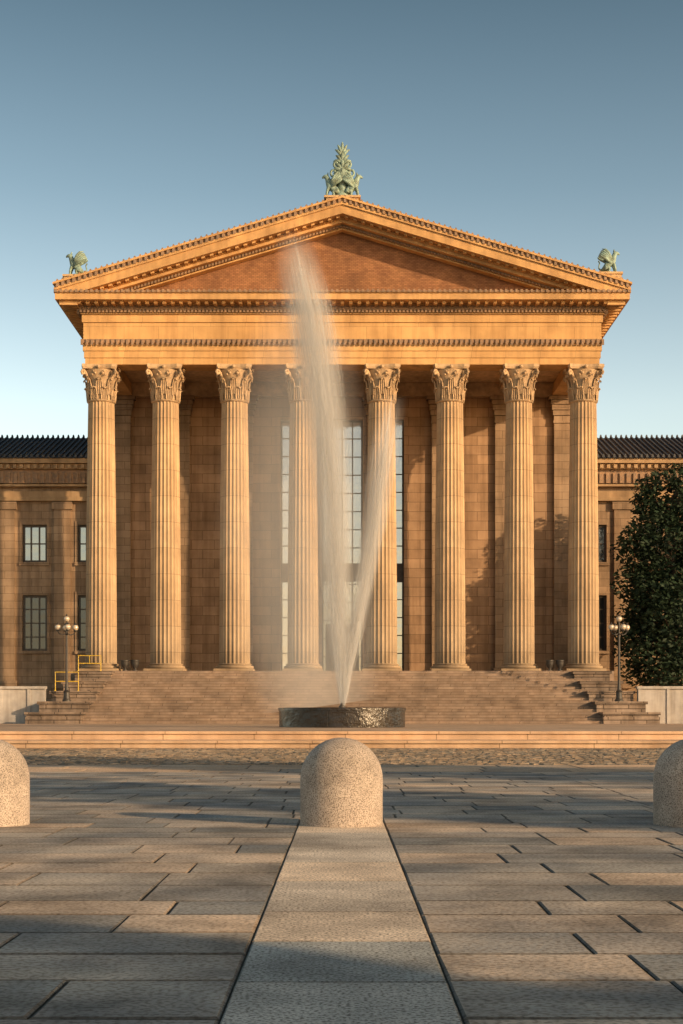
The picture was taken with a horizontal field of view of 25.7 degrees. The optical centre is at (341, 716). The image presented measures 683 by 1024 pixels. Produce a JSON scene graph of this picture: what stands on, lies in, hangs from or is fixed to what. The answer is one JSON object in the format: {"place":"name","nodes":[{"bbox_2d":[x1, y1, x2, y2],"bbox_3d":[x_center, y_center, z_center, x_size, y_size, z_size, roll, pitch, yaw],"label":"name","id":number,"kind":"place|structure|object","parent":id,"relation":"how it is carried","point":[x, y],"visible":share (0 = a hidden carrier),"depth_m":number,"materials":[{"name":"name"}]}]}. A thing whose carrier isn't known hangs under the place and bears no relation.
{"place":"outdoors","nodes":[
{"label":"outdoors","id":0,"kind":"place"},
{"bbox_2d":[2,749,679,1023],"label":"ground","id":1,"kind":"structure","parent":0,"point":[434,760],"depth_m":25.44,"materials":[{"name":"grey stone"}]},
{"bbox_2d":[28,765,654,771],"bbox_3d":[-0.552,0.818,23.400,41.094,0.045,3.198,0,0,0],"label":"granite band","id":2,"kind":"object","parent":1,"relation":"on","point":[298,768],"visible":0.66,"depth_m":23.24,"materials":[{"name":"stone"}]},
{"bbox_2d":[220,823,462,1023],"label":"granite walk","id":3,"kind":"structure","parent":1,"relation":"on","point":[341,936],"depth_m":5.20,"materials":[{"name":"grey stone"}]},
{"bbox_2d":[300,738,382,827],"bbox_3d":[0.000,0.490,11.150,0.614,0.672,0.614,0,0,0],"label":"bollard","id":4,"kind":"object","parent":3,"relation":"on","point":[341,782],"visible":0.96,"depth_m":10.90,"materials":[{"name":"stone"}]},
{"bbox_2d":[16,748,666,764],"bbox_3d":[-0.072,0.814,31.475,40.157,0.067,12.963,0,0,0],"label":"cobblestone band","id":5,"kind":"object","parent":1,"relation":"on","point":[606,758],"visible":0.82,"depth_m":30.35,"materials":[{"name":"stone"}]},
{"bbox_2d":[0,772,682,1023],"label":"slate pavement","id":6,"kind":"structure","parent":0,"point":[82,874],"depth_m":6.94,"materials":[{"name":"grey stone"}]},
{"bbox_2d":[0,739,29,826],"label":"bollard","id":7,"kind":"object","parent":6,"relation":"on","point":[14,791],"visible":0.98,"depth_m":10.98,"materials":[{"name":"stone"}]},
{"bbox_2d":[653,739,682,826],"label":"bollard","id":8,"kind":"object","parent":6,"relation":"on","point":[668,791],"visible":0.94,"depth_m":10.98,"materials":[{"name":"stone"}]},
{"bbox_2d":[0,724,682,730],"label":"terrace pavement","id":9,"kind":"structure","parent":0,"point":[276,727],"depth_m":53.69,"materials":[{"name":"stone"}]},
{"bbox_2d":[0,686,46,723],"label":"perimeter wall","id":10,"kind":"structure","parent":9,"relation":"on","point":[16,702],"depth_m":84.00,"materials":[{"name":"beige stone"}]},
{"bbox_2d":[0,194,682,723],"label":"museum building","id":11,"kind":"structure","parent":9,"relation":"on","point":[320,454],"depth_m":89.50,"materials":[{"name":"stone"}]},
{"bbox_2d":[55,614,77,700],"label":"street lamp","id":12,"kind":"object","parent":11,"relation":"on","point":[66,628],"visible":0.98,"depth_m":83.43,"materials":[{"name":"metal"}]},
{"bbox_2d":[54,672,78,690],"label":"safety barrier","id":13,"kind":"object","parent":11,"relation":"on","point":[68,681],"visible":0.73,"depth_m":84.92,"materials":[{"name":"yellow metal"}]},
{"bbox_2d":[62,251,87,277],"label":"griffin statue","id":14,"kind":"object","parent":11,"relation":"on","point":[78,260],"visible":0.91,"depth_m":88.64,"materials":[{"name":"metal"}]},
{"bbox_2d":[78,655,100,670],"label":"safety barrier","id":15,"kind":"object","parent":11,"relation":"on","point":[89,660],"visible":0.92,"depth_m":87.51,"materials":[{"name":"yellow metal"}]},
{"bbox_2d":[120,660,128,670],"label":"planter urn","id":16,"kind":"object","parent":11,"relation":"on","point":[124,664],"visible":0.94,"depth_m":88.84,"materials":[{"name":"stone"}]},
{"bbox_2d":[131,660,139,670],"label":"planter urn","id":17,"kind":"object","parent":11,"relation":"on","point":[134,663],"visible":0.95,"depth_m":88.83,"materials":[{"name":"stone"}]},
{"bbox_2d":[281,421,289,670],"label":"window","id":18,"kind":"structure","parent":11,"relation":"in","point":[285,425],"depth_m":98.81,"materials":[{"name":"glass"}]},
{"bbox_2d":[322,142,362,200],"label":"acroterion statue","id":19,"kind":"object","parent":11,"relation":"on","point":[342,181],"visible":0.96,"depth_m":88.55,"materials":[{"name":"metal"}]},
{"bbox_2d":[322,421,362,670],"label":"window","id":20,"kind":"structure","parent":11,"relation":"in","point":[342,441],"depth_m":98.81,"materials":[{"name":"glass"}]},
{"bbox_2d":[326,624,358,670],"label":"door","id":21,"kind":"structure","parent":11,"relation":"in","point":[333,632],"depth_m":98.67,"materials":[{"name":"brown metal"}]},
{"bbox_2d":[395,421,403,670],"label":"window","id":22,"kind":"structure","parent":11,"relation":"in","point":[399,425],"depth_m":98.81,"materials":[{"name":"glass"}]},
{"bbox_2d":[545,660,553,670],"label":"planter urn","id":23,"kind":"object","parent":11,"relation":"on","point":[549,664],"visible":0.94,"depth_m":88.83,"materials":[{"name":"stone"}]},
{"bbox_2d":[555,660,563,670],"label":"planter urn","id":24,"kind":"object","parent":11,"relation":"on","point":[559,664],"visible":0.92,"depth_m":88.83,"materials":[{"name":"stone"}]},
{"bbox_2d":[597,249,622,277],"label":"griffin statue","id":25,"kind":"object","parent":11,"relation":"on","point":[606,257],"visible":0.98,"depth_m":88.61,"materials":[{"name":"metal"}]},
{"bbox_2d":[608,614,629,700],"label":"street lamp","id":26,"kind":"object","parent":11,"relation":"on","point":[622,626],"visible":0.99,"depth_m":83.43,"materials":[{"name":"metal"}]},
{"bbox_2d":[278,703,405,727],"bbox_3d":[0.020,-0.065,55.000,4.680,0.910,4.680,0,0,0],"label":"fountain","id":27,"kind":"object","parent":9,"relation":"on","point":[341,716],"visible":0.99,"depth_m":52.96,"materials":[{"name":"black stone"}]},
{"bbox_2d":[609,462,682,692],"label":"magnolia tree","id":28,"kind":"object","parent":9,"relation":"on","point":[662,586],"visible":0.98,"depth_m":91.69,"materials":[{"name":"green plant"}]},
{"bbox_2d":[636,686,682,723],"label":"perimeter wall","id":29,"kind":"structure","parent":9,"relation":"on","point":[666,702],"depth_m":84.00,"materials":[{"name":"beige stone"}]},
{"bbox_2d":[0,0,682,437],"label":"sky","id":30,"kind":"structure","parent":0,"point":[129,128],"materials":[{"name":"blue"}]},
{"label":"ground","id":31,"kind":"structure","parent":0,"visible":0},
{"bbox_2d":[0,731,682,748],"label":"terrace steps","id":32,"kind":"structure","parent":31,"relation":"on","point":[368,739],"depth_m":39.44,"materials":[{"name":"beige stone"}]}
]}

